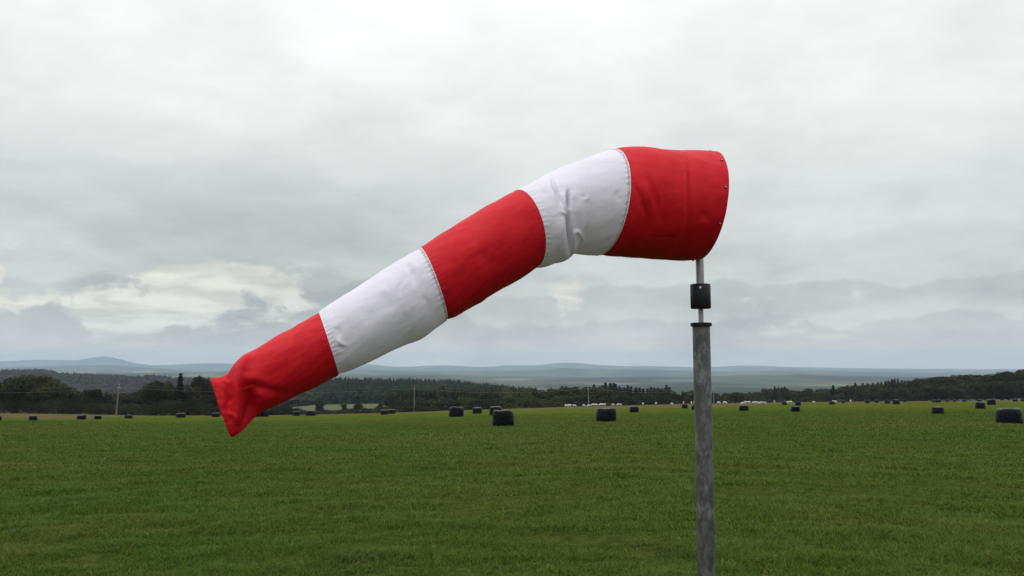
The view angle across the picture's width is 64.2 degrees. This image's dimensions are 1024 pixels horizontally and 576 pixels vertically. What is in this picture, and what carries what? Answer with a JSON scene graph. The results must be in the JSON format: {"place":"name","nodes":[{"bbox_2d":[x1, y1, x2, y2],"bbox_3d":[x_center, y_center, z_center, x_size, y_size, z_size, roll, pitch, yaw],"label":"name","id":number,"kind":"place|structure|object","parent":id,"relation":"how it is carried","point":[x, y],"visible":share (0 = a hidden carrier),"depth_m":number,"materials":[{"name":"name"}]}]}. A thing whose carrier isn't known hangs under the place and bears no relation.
{"place":"outdoors","nodes":[
{"label":"outdoors","id":0,"kind":"place"},
{"bbox_2d":[0,356,1020,376],"bbox_3d":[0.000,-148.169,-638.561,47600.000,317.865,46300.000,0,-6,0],"label":"hills","id":1,"kind":"structure","parent":0,"point":[102,364],"depth_m":9745.67,"materials":[{"name":"grey"}]},
{"bbox_2d":[1,372,1020,414],"bbox_3d":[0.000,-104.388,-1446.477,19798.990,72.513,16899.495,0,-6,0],"label":"valley farmland","id":2,"kind":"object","parent":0,"point":[742,383],"visible":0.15,"depth_m":4213.51,"materials":[{"name":"green plant"}]},
{"bbox_2d":[2,374,53,410],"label":"broadleaf tree","id":3,"kind":"object","parent":2,"relation":"on","point":[30,378],"visible":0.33,"depth_m":214.67,"materials":[{"name":"green plant"}]},
{"bbox_2d":[21,376,66,412],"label":"broadleaf tree","id":4,"kind":"object","parent":2,"relation":"on","point":[33,398],"visible":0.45,"depth_m":212.43,"materials":[{"name":"green plant"}]},
{"bbox_2d":[69,389,92,412],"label":"broadleaf tree","id":5,"kind":"object","parent":2,"relation":"on","point":[78,396],"visible":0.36,"depth_m":214.32,"materials":[{"name":"green plant"}]},
{"bbox_2d":[81,388,111,413],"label":"broadleaf tree","id":6,"kind":"object","parent":2,"relation":"on","point":[97,396],"visible":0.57,"depth_m":214.25,"materials":[{"name":"green plant"}]},
{"bbox_2d":[113,393,134,414],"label":"broadleaf tree","id":7,"kind":"object","parent":2,"relation":"on","point":[121,397],"visible":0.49,"depth_m":214.94,"materials":[{"name":"green plant"}]},
{"bbox_2d":[0,368,300,406],"bbox_3d":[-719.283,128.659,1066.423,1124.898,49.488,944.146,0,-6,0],"label":"ridge wood","id":8,"kind":"object","parent":2,"relation":"on","point":[79,381],"visible":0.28,"depth_m":1284.90,"materials":[{"name":"green plant"}]},
{"bbox_2d":[139,380,166,413],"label":"broadleaf tree","id":9,"kind":"object","parent":2,"relation":"on","point":[154,385],"visible":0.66,"depth_m":214.86,"materials":[{"name":"green plant"}]},
{"bbox_2d":[147,380,182,411],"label":"broadleaf tree","id":10,"kind":"object","parent":2,"relation":"on","point":[169,391],"visible":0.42,"depth_m":217.60,"materials":[{"name":"green plant"}]},
{"bbox_2d":[173,373,186,414],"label":"spruce tree","id":11,"kind":"object","parent":2,"relation":"on","point":[179,393],"visible":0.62,"depth_m":215.97,"materials":[{"name":"green plant"}]},
{"bbox_2d":[187,375,211,409],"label":"broadleaf tree","id":12,"kind":"object","parent":2,"relation":"on","point":[199,381],"visible":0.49,"depth_m":216.10,"materials":[{"name":"green plant"}]},
{"bbox_2d":[191,382,212,413],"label":"broadleaf tree","id":13,"kind":"object","parent":2,"relation":"on","point":[194,388],"visible":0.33,"depth_m":214.98,"materials":[{"name":"green plant"}]},
{"bbox_2d":[207,389,220,411],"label":"broadleaf tree","id":14,"kind":"object","parent":2,"relation":"on","point":[214,402],"visible":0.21,"depth_m":214.34,"materials":[{"name":"green plant"}]},
{"bbox_2d":[383,391,400,404],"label":"broadleaf tree","id":15,"kind":"object","parent":2,"relation":"on","point":[389,395],"visible":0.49,"depth_m":394.70,"materials":[{"name":"green plant"}]},
{"bbox_2d":[400,390,419,406],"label":"broadleaf tree","id":16,"kind":"object","parent":2,"relation":"on","point":[409,392],"visible":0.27,"depth_m":388.83,"materials":[{"name":"green plant"}]},
{"bbox_2d":[298,376,536,406],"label":"conifer wood","id":17,"kind":"object","parent":2,"relation":"on","point":[339,390],"visible":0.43,"depth_m":650.98,"materials":[{"name":"green plant"}]},
{"bbox_2d":[436,399,457,410],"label":"broadleaf tree","id":18,"kind":"object","parent":2,"relation":"on","point":[441,403],"visible":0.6,"depth_m":341.43,"materials":[{"name":"green plant"}]},
{"bbox_2d":[436,388,459,398],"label":"broadleaf tree","id":19,"kind":"object","parent":2,"relation":"on","point":[448,394],"visible":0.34,"depth_m":365.78,"materials":[{"name":"green plant"}]},
{"bbox_2d":[458,396,475,409],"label":"broadleaf tree","id":20,"kind":"object","parent":2,"relation":"on","point":[465,401],"visible":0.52,"depth_m":330.42,"materials":[{"name":"green plant"}]},
{"bbox_2d":[464,389,484,404],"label":"broadleaf tree","id":21,"kind":"object","parent":2,"relation":"on","point":[472,394],"visible":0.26,"depth_m":345.46,"materials":[{"name":"green plant"}]},
{"bbox_2d":[467,399,489,409],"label":"broadleaf tree","id":22,"kind":"object","parent":2,"relation":"on","point":[470,403],"visible":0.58,"depth_m":328.13,"materials":[{"name":"green plant"}]},
{"bbox_2d":[475,399,496,409],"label":"broadleaf tree","id":23,"kind":"object","parent":2,"relation":"on","point":[487,402],"visible":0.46,"depth_m":327.25,"materials":[{"name":"green plant"}]},
{"bbox_2d":[478,389,500,399],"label":"broadleaf tree","id":24,"kind":"object","parent":2,"relation":"on","point":[488,396],"visible":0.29,"depth_m":342.38,"materials":[{"name":"green plant"}]},
{"bbox_2d":[488,398,506,408],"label":"broadleaf tree","id":25,"kind":"object","parent":2,"relation":"on","point":[496,400],"visible":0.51,"depth_m":328.84,"materials":[{"name":"green plant"}]},
{"bbox_2d":[500,395,520,408],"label":"broadleaf tree","id":26,"kind":"object","parent":2,"relation":"on","point":[508,398],"visible":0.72,"depth_m":327.09,"materials":[{"name":"green plant"}]},
{"bbox_2d":[507,390,536,399],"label":"broadleaf tree","id":27,"kind":"object","parent":2,"relation":"on","point":[523,397],"visible":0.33,"depth_m":338.01,"materials":[{"name":"green plant"}]},
{"bbox_2d":[516,398,534,407],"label":"broadleaf tree","id":28,"kind":"object","parent":2,"relation":"on","point":[526,401],"visible":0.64,"depth_m":324.72,"materials":[{"name":"green plant"}]},
{"bbox_2d":[514,388,541,401],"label":"broadleaf tree","id":29,"kind":"object","parent":2,"relation":"on","point":[534,391],"visible":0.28,"depth_m":341.03,"materials":[{"name":"green plant"}]},
{"bbox_2d":[534,399,547,407],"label":"broadleaf tree","id":30,"kind":"object","parent":2,"relation":"on","point":[542,403],"visible":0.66,"depth_m":324.83,"materials":[{"name":"green plant"}]},
{"bbox_2d":[541,389,565,406],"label":"broadleaf tree","id":31,"kind":"object","parent":2,"relation":"on","point":[547,396],"visible":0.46,"depth_m":339.26,"materials":[{"name":"green plant"}]},
{"bbox_2d":[551,395,569,406],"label":"broadleaf tree","id":32,"kind":"object","parent":2,"relation":"on","point":[560,400],"visible":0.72,"depth_m":320.03,"materials":[{"name":"green plant"}]},
{"bbox_2d":[556,386,581,400],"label":"broadleaf tree","id":33,"kind":"object","parent":2,"relation":"on","point":[567,391],"visible":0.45,"depth_m":341.91,"materials":[{"name":"green plant"}]},
{"bbox_2d":[561,396,578,406],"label":"broadleaf tree","id":34,"kind":"object","parent":2,"relation":"on","point":[570,399],"visible":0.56,"depth_m":319.34,"materials":[{"name":"green plant"}]},
{"bbox_2d":[573,395,586,406],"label":"broadleaf tree","id":35,"kind":"object","parent":2,"relation":"on","point":[578,398],"visible":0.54,"depth_m":323.22,"materials":[{"name":"green plant"}]},
{"bbox_2d":[574,395,600,405],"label":"broadleaf tree","id":36,"kind":"object","parent":2,"relation":"on","point":[592,400],"visible":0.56,"depth_m":323.76,"materials":[{"name":"green plant"}]},
{"bbox_2d":[594,390,616,405],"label":"broadleaf tree","id":37,"kind":"object","parent":2,"relation":"on","point":[606,398],"visible":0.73,"depth_m":327.93,"materials":[{"name":"green plant"}]},
{"bbox_2d":[610,392,626,405],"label":"broadleaf tree","id":38,"kind":"object","parent":2,"relation":"on","point":[618,400],"visible":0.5,"depth_m":333.15,"materials":[{"name":"green plant"}]},
{"bbox_2d":[624,397,641,404],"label":"broadleaf tree","id":39,"kind":"object","parent":2,"relation":"on","point":[629,401],"visible":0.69,"depth_m":335.24,"materials":[{"name":"green plant"}]},
{"bbox_2d":[629,394,656,404],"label":"broadleaf tree","id":40,"kind":"object","parent":2,"relation":"on","point":[645,399],"visible":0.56,"depth_m":336.50,"materials":[{"name":"green plant"}]},
{"bbox_2d":[655,394,671,404],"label":"broadleaf tree","id":41,"kind":"object","parent":2,"relation":"on","point":[661,398],"visible":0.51,"depth_m":345.80,"materials":[{"name":"green plant"}]},
{"bbox_2d":[654,388,673,402],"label":"broadleaf tree","id":42,"kind":"object","parent":2,"relation":"on","point":[666,394],"visible":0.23,"depth_m":365.83,"materials":[{"name":"green plant"}]},
{"bbox_2d":[718,393,742,402],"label":"broadleaf tree","id":43,"kind":"object","parent":2,"relation":"on","point":[734,397],"visible":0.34,"depth_m":397.86,"materials":[{"name":"green plant"}]},
{"bbox_2d":[762,391,780,401],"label":"broadleaf tree","id":44,"kind":"object","parent":2,"relation":"on","point":[768,393],"visible":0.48,"depth_m":417.15,"materials":[{"name":"green plant"}]},
{"bbox_2d":[780,390,801,401],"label":"broadleaf tree","id":45,"kind":"object","parent":2,"relation":"on","point":[790,395],"visible":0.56,"depth_m":417.14,"materials":[{"name":"green plant"}]},
{"bbox_2d":[813,390,837,397],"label":"broadleaf tree","id":46,"kind":"object","parent":2,"relation":"on","point":[824,392],"visible":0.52,"depth_m":426.77,"materials":[{"name":"green plant"}]},
{"bbox_2d":[854,390,870,401],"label":"broadleaf tree","id":47,"kind":"object","parent":2,"relation":"on","point":[859,394],"visible":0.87,"depth_m":409.23,"materials":[{"name":"green plant"}]},
{"bbox_2d":[856,386,877,393],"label":"broadleaf tree","id":48,"kind":"object","parent":2,"relation":"on","point":[871,389],"visible":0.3,"depth_m":426.79,"materials":[{"name":"green plant"}]},
{"bbox_2d":[873,388,892,400],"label":"broadleaf tree","id":49,"kind":"object","parent":2,"relation":"on","point":[881,393],"visible":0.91,"depth_m":411.78,"materials":[{"name":"green plant"}]},
{"bbox_2d":[881,381,899,391],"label":"broadleaf tree","id":50,"kind":"object","parent":2,"relation":"on","point":[895,384],"visible":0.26,"depth_m":427.41,"materials":[{"name":"green plant"}]},
{"bbox_2d":[888,387,908,400],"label":"broadleaf tree","id":51,"kind":"object","parent":2,"relation":"on","point":[899,391],"visible":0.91,"depth_m":407.50,"materials":[{"name":"green plant"}]},
{"bbox_2d":[902,388,914,400],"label":"broadleaf tree","id":52,"kind":"object","parent":2,"relation":"on","point":[911,396],"visible":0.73,"depth_m":408.01,"materials":[{"name":"green plant"}]},
{"bbox_2d":[910,379,928,400],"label":"broadleaf tree","id":53,"kind":"object","parent":2,"relation":"on","point":[915,386],"visible":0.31,"depth_m":385.95,"materials":[{"name":"green plant"}]},
{"bbox_2d":[915,388,928,400],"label":"broadleaf tree","id":54,"kind":"object","parent":2,"relation":"on","point":[919,396],"visible":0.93,"depth_m":363.32,"materials":[{"name":"green plant"}]},
{"bbox_2d":[915,378,938,398],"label":"broadleaf tree","id":55,"kind":"object","parent":2,"relation":"on","point":[926,381],"visible":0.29,"depth_m":380.24,"materials":[{"name":"green plant"}]},
{"bbox_2d":[920,384,934,400],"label":"broadleaf tree","id":56,"kind":"object","parent":2,"relation":"on","point":[925,387],"visible":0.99,"depth_m":360.40,"materials":[{"name":"green plant"}]},
{"bbox_2d":[927,384,948,399],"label":"broadleaf tree","id":57,"kind":"object","parent":2,"relation":"on","point":[937,393],"visible":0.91,"depth_m":358.46,"materials":[{"name":"green plant"}]},
{"bbox_2d":[929,376,952,400],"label":"broadleaf tree","id":58,"kind":"object","parent":2,"relation":"on","point":[942,379],"visible":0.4,"depth_m":374.71,"materials":[{"name":"green plant"}]},
{"bbox_2d":[939,386,960,400],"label":"broadleaf tree","id":59,"kind":"object","parent":2,"relation":"on","point":[950,391],"visible":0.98,"depth_m":354.82,"materials":[{"name":"green plant"}]},
{"bbox_2d":[949,376,965,400],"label":"broadleaf tree","id":60,"kind":"object","parent":2,"relation":"on","point":[952,380],"visible":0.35,"depth_m":373.80,"materials":[{"name":"green plant"}]},
{"bbox_2d":[951,384,965,400],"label":"broadleaf tree","id":61,"kind":"object","parent":2,"relation":"on","point":[957,396],"visible":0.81,"depth_m":355.47,"materials":[{"name":"green plant"}]},
{"bbox_2d":[965,381,981,400],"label":"broadleaf tree","id":62,"kind":"object","parent":2,"relation":"on","point":[971,385],"visible":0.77,"depth_m":353.74,"materials":[{"name":"green plant"}]},
{"bbox_2d":[965,377,983,400],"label":"broadleaf tree","id":63,"kind":"object","parent":2,"relation":"on","point":[971,379],"visible":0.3,"depth_m":367.36,"materials":[{"name":"green plant"}]},
{"bbox_2d":[975,382,993,400],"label":"broadleaf tree","id":64,"kind":"object","parent":2,"relation":"on","point":[982,389],"visible":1,"depth_m":347.94,"materials":[{"name":"green plant"}]},
{"bbox_2d":[977,375,995,395],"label":"broadleaf tree","id":65,"kind":"object","parent":2,"relation":"on","point":[986,378],"visible":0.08,"depth_m":365.36,"materials":[{"name":"green plant"}]},
{"bbox_2d":[986,381,1008,399],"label":"broadleaf tree","id":66,"kind":"object","parent":2,"relation":"on","point":[997,396],"visible":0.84,"depth_m":347.40,"materials":[{"name":"green plant"}]},
{"bbox_2d":[992,382,1014,400],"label":"broadleaf tree","id":67,"kind":"object","parent":2,"relation":"on","point":[1000,392],"visible":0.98,"depth_m":345.66,"materials":[{"name":"green plant"}]},
{"bbox_2d":[991,371,1021,399],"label":"broadleaf tree","id":68,"kind":"object","parent":2,"relation":"on","point":[998,377],"visible":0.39,"depth_m":362.93,"materials":[{"name":"green plant"}]},
{"bbox_2d":[1002,373,1023,398],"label":"broadleaf tree","id":69,"kind":"object","parent":2,"relation":"on","point":[1011,376],"visible":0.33,"depth_m":358.69,"materials":[{"name":"green plant"}]},
{"bbox_2d":[1014,369,1023,379],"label":"broadleaf tree","id":70,"kind":"object","parent":2,"relation":"on","point":[1018,374],"visible":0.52,"depth_m":357.34,"materials":[{"name":"green plant"}]},
{"bbox_2d":[0,401,1023,575],"bbox_3d":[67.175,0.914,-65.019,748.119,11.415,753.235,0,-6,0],"label":"meadow","id":71,"kind":"structure","parent":0,"point":[609,538],"depth_m":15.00,"materials":[{"name":"green plant"}]},
{"bbox_2d":[0,401,18,412],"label":"shrub","id":72,"kind":"object","parent":71,"relation":"on","point":[9,405],"visible":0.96,"depth_m":209.38,"materials":[{"name":"green plant"}]},
{"bbox_2d":[0,378,31,410],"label":"broadleaf tree","id":73,"kind":"object","parent":71,"relation":"on","point":[14,389],"visible":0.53,"depth_m":212.10,"materials":[{"name":"green plant"}]},
{"bbox_2d":[18,401,36,413],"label":"shrub","id":74,"kind":"object","parent":71,"relation":"on","point":[29,411],"visible":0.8,"depth_m":209.79,"materials":[{"name":"green plant"}]},
{"bbox_2d":[30,402,46,413],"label":"shrub","id":75,"kind":"object","parent":71,"relation":"on","point":[39,411],"visible":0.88,"depth_m":207.91,"materials":[{"name":"green plant"}]},
{"bbox_2d":[34,400,56,413],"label":"shrub","id":76,"kind":"object","parent":71,"relation":"on","point":[44,405],"visible":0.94,"depth_m":208.25,"materials":[{"name":"green plant"}]},
{"bbox_2d":[43,400,63,413],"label":"shrub","id":77,"kind":"object","parent":71,"relation":"on","point":[55,411],"visible":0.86,"depth_m":208.35,"materials":[{"name":"green plant"}]},
{"bbox_2d":[35,378,78,410],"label":"broadleaf tree","id":78,"kind":"object","parent":71,"relation":"on","point":[60,388],"visible":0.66,"depth_m":213.69,"materials":[{"name":"green plant"}]},
{"bbox_2d":[51,399,71,413],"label":"shrub","id":79,"kind":"object","parent":71,"relation":"on","point":[64,403],"visible":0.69,"depth_m":208.77,"materials":[{"name":"green plant"}]},
{"bbox_2d":[57,391,75,412],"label":"broadleaf tree","id":80,"kind":"object","parent":71,"relation":"on","point":[65,398],"visible":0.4,"depth_m":214.15,"materials":[{"name":"green plant"}]},
{"bbox_2d":[60,403,78,413],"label":"shrub","id":81,"kind":"object","parent":71,"relation":"on","point":[73,407],"visible":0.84,"depth_m":207.43,"materials":[{"name":"green plant"}]},
{"bbox_2d":[73,399,97,413],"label":"shrub","id":82,"kind":"object","parent":71,"relation":"on","point":[81,405],"visible":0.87,"depth_m":208.33,"materials":[{"name":"green plant"}]},
{"bbox_2d":[82,403,104,414],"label":"shrub","id":83,"kind":"object","parent":71,"relation":"on","point":[88,409],"visible":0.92,"depth_m":207.38,"materials":[{"name":"green plant"}]},
{"bbox_2d":[99,402,115,414],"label":"shrub","id":84,"kind":"object","parent":71,"relation":"on","point":[108,405],"visible":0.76,"depth_m":209.13,"materials":[{"name":"green plant"}]},
{"bbox_2d":[100,404,129,414],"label":"shrub","id":85,"kind":"object","parent":71,"relation":"on","point":[122,406],"visible":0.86,"depth_m":208.44,"materials":[{"name":"green plant"}]},
{"bbox_2d":[113,403,134,414],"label":"shrub","id":86,"kind":"object","parent":71,"relation":"on","point":[128,406],"visible":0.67,"depth_m":209.45,"materials":[{"name":"green plant"}]},
{"bbox_2d":[122,396,144,413],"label":"broadleaf tree","id":87,"kind":"object","parent":71,"relation":"on","point":[133,400],"visible":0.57,"depth_m":214.22,"materials":[{"name":"green plant"}]},
{"bbox_2d":[121,404,148,414],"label":"shrub","id":88,"kind":"object","parent":71,"relation":"on","point":[138,407],"visible":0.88,"depth_m":207.89,"materials":[{"name":"green plant"}]},
{"bbox_2d":[144,401,168,415],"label":"shrub","id":89,"kind":"object","parent":71,"relation":"on","point":[154,406],"visible":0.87,"depth_m":207.70,"materials":[{"name":"green plant"}]},
{"bbox_2d":[158,400,180,415],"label":"shrub","id":90,"kind":"object","parent":71,"relation":"on","point":[170,411],"visible":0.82,"depth_m":208.46,"materials":[{"name":"green plant"}]},
{"bbox_2d":[167,398,194,415],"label":"shrub","id":91,"kind":"object","parent":71,"relation":"on","point":[179,405],"visible":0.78,"depth_m":209.03,"materials":[{"name":"green plant"}]},
{"bbox_2d":[176,400,200,415],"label":"shrub","id":92,"kind":"object","parent":71,"relation":"on","point":[188,407],"visible":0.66,"depth_m":211.17,"materials":[{"name":"green plant"}]},
{"bbox_2d":[189,402,206,415],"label":"shrub","id":93,"kind":"object","parent":71,"relation":"on","point":[197,410],"visible":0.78,"depth_m":210.71,"materials":[{"name":"green plant"}]},
{"bbox_2d":[199,403,220,415],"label":"shrub","id":94,"kind":"object","parent":71,"relation":"on","point":[209,413],"visible":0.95,"depth_m":207.31,"materials":[{"name":"green plant"}]},
{"bbox_2d":[275,405,300,414],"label":"shrub","id":95,"kind":"object","parent":71,"relation":"on","point":[279,409],"visible":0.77,"depth_m":216.40,"materials":[{"name":"green plant"}]},
{"bbox_2d":[449,407,463,416],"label":"wrapped bale","id":96,"kind":"object","parent":71,"relation":"on","point":[456,411],"visible":0.97,"depth_m":112.83},
{"bbox_2d":[493,410,513,426],"bbox_3d":[-0.635,9.419,58.988,1.568,1.224,1.623,-1,-5,7],"label":"wrapped bale","id":97,"kind":"object","parent":71,"relation":"on","point":[503,417],"visible":0.93,"depth_m":58.33},
{"bbox_2d":[596,408,616,421],"bbox_3d":[7.305,9.835,63.227,1.581,1.096,1.524,1,-6,-2],"label":"wrapped bale","id":98,"kind":"object","parent":71,"relation":"on","point":[605,414],"visible":0.89,"depth_m":62.60},
{"bbox_2d":[690,308,715,575],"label":"metal pole","id":99,"kind":"object","parent":71,"relation":"on","point":[706,555],"visible":0.98,"depth_m":2.76,"materials":[{"name":"metal"}]},
{"bbox_2d":[211,146,728,436],"bbox_3d":[-0.099,-0.019,2.659,1.622,0.952,0.391,1,-6,-12],"label":"windsock","id":100,"kind":"object","parent":99,"relation":"attached to","point":[644,202],"visible":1,"depth_m":2.53,"materials":[{"name":"red fabric"}]},
{"bbox_2d":[931,406,944,413],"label":"wrapped bale","id":101,"kind":"object","parent":71,"relation":"on","point":[937,410],"visible":0.88,"depth_m":76.04},
{"bbox_2d":[975,402,985,408],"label":"wrapped bale","id":102,"kind":"object","parent":71,"relation":"on","point":[979,405],"visible":0.96,"depth_m":109.01},
{"bbox_2d":[995,408,1022,423],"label":"wrapped bale","id":103,"kind":"object","parent":71,"relation":"on","point":[1009,415],"visible":0.89,"depth_m":48.07},
{"bbox_2d":[0,0,1023,368],"label":"sky","id":104,"kind":"structure","parent":0,"point":[182,181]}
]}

